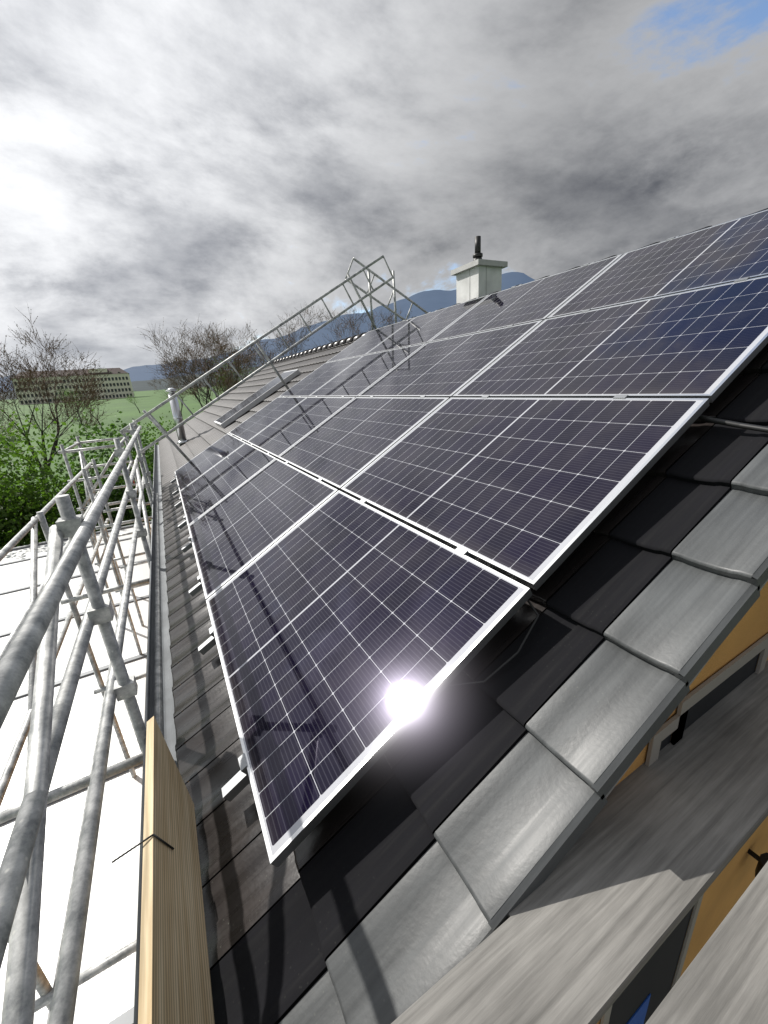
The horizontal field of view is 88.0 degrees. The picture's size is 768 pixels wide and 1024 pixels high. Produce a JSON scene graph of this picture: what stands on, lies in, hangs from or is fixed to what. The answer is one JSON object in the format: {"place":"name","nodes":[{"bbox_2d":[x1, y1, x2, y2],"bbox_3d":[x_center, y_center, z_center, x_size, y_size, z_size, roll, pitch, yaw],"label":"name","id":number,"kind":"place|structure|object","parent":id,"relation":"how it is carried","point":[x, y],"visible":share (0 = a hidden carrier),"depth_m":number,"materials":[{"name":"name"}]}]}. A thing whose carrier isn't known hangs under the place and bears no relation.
{"place":"outdoors","nodes":[
{"label":"outdoors","id":0,"kind":"place"},
{"bbox_2d":[0,524,151,1023],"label":"white ground sheet","id":1,"kind":"object","parent":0,"point":[106,996],"visible":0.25,"depth_m":4.31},
{"bbox_2d":[0,521,151,1023],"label":"annex roof seams","id":2,"kind":"object","parent":1,"relation":"on","point":[126,1017],"depth_m":6.71,"materials":[{"name":"white metal"}]},
{"bbox_2d":[0,386,225,543],"bbox_3d":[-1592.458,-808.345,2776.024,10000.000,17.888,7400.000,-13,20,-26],"label":"meadow","id":3,"kind":"structure","parent":0,"point":[149,400],"depth_m":102.59,"materials":[{"name":"green plant"}]},
{"bbox_2d":[0,407,99,549],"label":"hedge tree","id":4,"kind":"object","parent":3,"relation":"on","point":[14,500],"visible":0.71,"depth_m":14.49,"materials":[{"name":"green plant"}]},
{"bbox_2d":[0,304,118,526],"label":"bare tree","id":5,"kind":"object","parent":3,"relation":"on","point":[31,377],"visible":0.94,"depth_m":20.37,"materials":[{"name":"brown plant"}]},
{"bbox_2d":[54,388,76,411],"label":"orchard tree","id":6,"kind":"object","parent":3,"relation":"on","point":[62,393],"visible":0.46,"depth_m":115.80,"materials":[{"name":"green plant"}]},
{"bbox_2d":[63,388,82,423],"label":"orchard tree","id":7,"kind":"object","parent":3,"relation":"on","point":[73,402],"visible":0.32,"depth_m":87.67,"materials":[{"name":"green plant"}]},
{"bbox_2d":[12,368,134,404],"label":"building","id":8,"kind":"structure","parent":3,"relation":"on","point":[119,379],"depth_m":292.47,"materials":[{"name":"beige concrete"}]},
{"bbox_2d":[0,420,162,1023],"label":"scaffold tubes","id":9,"kind":"object","parent":3,"relation":"on","point":[33,644],"visible":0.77,"depth_m":1.44},
{"bbox_2d":[138,716,214,1023],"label":"wooden plank","id":10,"kind":"object","parent":9,"relation":"attached to","point":[174,980],"visible":1,"depth_m":1.14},
{"bbox_2d":[112,834,173,862],"bbox_3d":[-0.757,1.058,1.248,0.168,0.079,0.018,-10,19,-16],"label":"tie wire","id":11,"kind":"object","parent":10,"relation":"on","point":[147,838],"visible":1,"depth_m":1.24,"materials":[{"name":"black"}]},
{"bbox_2d":[27,396,153,536],"bbox_3d":[-11.400,-1.098,17.009,6.499,7.474,5.624,-13,20,-26],"label":"hedge tree","id":12,"kind":"object","parent":3,"relation":"on","point":[116,495],"visible":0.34,"depth_m":16.25,"materials":[{"name":"green plant"}]},
{"bbox_2d":[81,395,102,430],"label":"orchard tree","id":13,"kind":"object","parent":3,"relation":"on","point":[94,410],"visible":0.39,"depth_m":72.92,"materials":[{"name":"green plant"}]},
{"bbox_2d":[125,391,140,412],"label":"orchard tree","id":14,"kind":"object","parent":3,"relation":"on","point":[131,397],"visible":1,"depth_m":111.22,"materials":[{"name":"green plant"}]},
{"bbox_2d":[108,408,193,482],"bbox_3d":[-11.565,-2.207,21.730,6.629,6.441,6.365,-13,20,-26],"label":"hedge tree","id":15,"kind":"object","parent":3,"relation":"on","point":[149,450],"visible":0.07,"depth_m":20.62,"materials":[{"name":"green plant"}]},
{"bbox_2d":[147,372,189,424],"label":"bare tree","id":16,"kind":"object","parent":3,"relation":"on","point":[168,387],"visible":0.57,"depth_m":64.23,"materials":[{"name":"brown plant"}]},
{"bbox_2d":[155,319,258,402],"bbox_3d":[-14.453,-10.229,34.796,8.696,13.150,8.981,-4,18,1],"label":"bare tree","id":17,"kind":"object","parent":3,"relation":"on","point":[190,376],"visible":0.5,"depth_m":33.49,"materials":[{"name":"brown plant"}]},
{"bbox_2d":[138,319,293,407],"bbox_3d":[-11.476,-7.782,29.028,9.294,12.152,9.243,2,19,18],"label":"bare tree","id":18,"kind":"object","parent":3,"relation":"on","point":[238,369],"visible":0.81,"depth_m":27.33,"materials":[{"name":"brown plant"}]},
{"bbox_2d":[212,359,255,392],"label":"budding tree","id":19,"kind":"object","parent":3,"relation":"on","point":[229,375],"visible":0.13,"depth_m":45.80,"materials":[{"name":"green plant"}]},
{"bbox_2d":[194,300,325,378],"bbox_3d":[-9.870,-9.887,32.784,10.971,13.364,7.795,-13,20,-26],"label":"bare tree","id":20,"kind":"object","parent":3,"relation":"on","point":[293,342],"visible":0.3,"depth_m":32.12,"materials":[{"name":"brown plant"}]},
{"bbox_2d":[305,307,411,349],"bbox_3d":[-1.187,-12.119,36.175,10.924,14.204,8.076,8,22,32],"label":"bare tree","id":21,"kind":"object","parent":3,"relation":"on","point":[354,328],"visible":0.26,"depth_m":34.99,"materials":[{"name":"brown plant"}]},
{"bbox_2d":[597,581,767,1023],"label":"house walls","id":22,"kind":"structure","parent":3,"relation":"on","point":[728,887],"depth_m":2.22,"materials":[{"name":"orange paint"}]},
{"bbox_2d":[163,344,767,1023],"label":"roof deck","id":23,"kind":"structure","parent":22,"relation":"on","point":[421,740],"depth_m":1.41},
{"bbox_2d":[133,444,188,1023],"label":"eave gutter","id":24,"kind":"object","parent":23,"relation":"attached to","point":[169,732],"visible":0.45,"depth_m":2.58,"materials":[{"name":"metal"}]},
{"bbox_2d":[165,388,186,446],"bbox_3d":[-5.357,-2.444,10.311,0.320,1.490,0.320,-13,20,-26],"label":"vent pipe","id":25,"kind":"object","parent":23,"relation":"on","point":[177,418],"visible":0.9,"depth_m":10.23,"materials":[{"name":"white metal"}]},
{"bbox_2d":[161,343,767,1023],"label":"roof tiles","id":26,"kind":"object","parent":23,"relation":"on","point":[247,887],"depth_m":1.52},
{"bbox_2d":[120,255,427,461],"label":"lattice guard beams","id":27,"kind":"structure","parent":26,"relation":"on","point":[155,422],"depth_m":7.47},
{"bbox_2d":[170,235,749,801],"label":"solar mounting rails","id":28,"kind":"object","parent":26,"relation":"on","point":[236,785],"visible":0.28,"depth_m":2.23,"materials":[{"name":"silver metal"}]},
{"bbox_2d":[175,209,767,866],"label":"solar panel frames","id":29,"kind":"structure","parent":28,"relation":"on","point":[383,745],"depth_m":1.65,"materials":[{"name":"silver metal"}]},
{"bbox_2d":[175,210,767,854],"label":"solar panels","id":30,"kind":"object","parent":29,"relation":"in","point":[349,632],"visible":1,"depth_m":2.17,"materials":[{"name":"blue glass"}]},
{"bbox_2d":[272,208,767,363],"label":"roof ridge caps","id":31,"kind":"object","parent":23,"relation":"on","point":[341,341],"visible":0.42,"depth_m":9.53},
{"bbox_2d":[279,444,767,1023],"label":"verge tiles","id":32,"kind":"object","parent":23,"relation":"on","point":[445,906],"visible":0.99,"depth_m":1.06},
{"bbox_2d":[487,560,767,933],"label":"verge barge board","id":33,"kind":"object","parent":23,"relation":"attached to","point":[609,792],"depth_m":1.09,"materials":[{"name":"brown"}]},
{"bbox_2d":[600,634,767,1023],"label":"gable windows","id":34,"kind":"structure","parent":22,"relation":"in","point":[641,997],"depth_m":1.81,"materials":[{"name":"dark glass"},{"name":"grey painted wood frame"}]},
{"bbox_2d":[0,366,267,399],"bbox_3d":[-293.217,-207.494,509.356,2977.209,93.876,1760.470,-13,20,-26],"label":"foothill","id":35,"kind":"structure","parent":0,"point":[140,386],"depth_m":907.00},
{"bbox_2d":[159,339,357,485],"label":"neighbour roof tiles","id":36,"kind":"object","parent":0,"point":[203,431],"visible":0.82,"depth_m":10.33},
{"bbox_2d":[214,369,299,427],"bbox_3d":[-3.079,-2.749,9.567,2.200,0.102,1.200,-41,30,-13],"label":"roof window","id":37,"kind":"structure","parent":36,"relation":"on","point":[247,404],"depth_m":9.22,"materials":[{"name":"silver metal"}]},
{"bbox_2d":[0,272,534,391],"bbox_3d":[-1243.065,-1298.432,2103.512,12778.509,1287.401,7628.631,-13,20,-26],"label":"mountain range","id":38,"kind":"structure","parent":0,"point":[431,301],"depth_m":5160.49,"materials":[{"name":"blue stone"}]},
{"bbox_2d":[0,0,767,376],"label":"sky","id":39,"kind":"structure","parent":0,"point":[226,162],"materials":[{"name":"grey"}]},
{"bbox_2d":[391,660,767,1023],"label":"wooden planks","id":40,"kind":"object","parent":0,"point":[583,931],"visible":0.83,"depth_m":0.90,"materials":[{"name":"grey wood"}]},
{"bbox_2d":[448,414,767,685],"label":"cable","id":41,"kind":"object","parent":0,"point":[734,424],"visible":0.85,"depth_m":1.53,"materials":[{"name":"black rubber"}]},
{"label":"roof slope","id":42,"kind":"object","parent":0,"visible":0},
{"bbox_2d":[451,236,507,302],"bbox_3d":[1.497,-3.405,6.295,0.580,1.640,0.640,-13,20,-26],"label":"chimney","id":43,"kind":"object","parent":42,"relation":"on","point":[478,276],"visible":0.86,"depth_m":6.04,"materials":[{"name":"white"}]}
]}

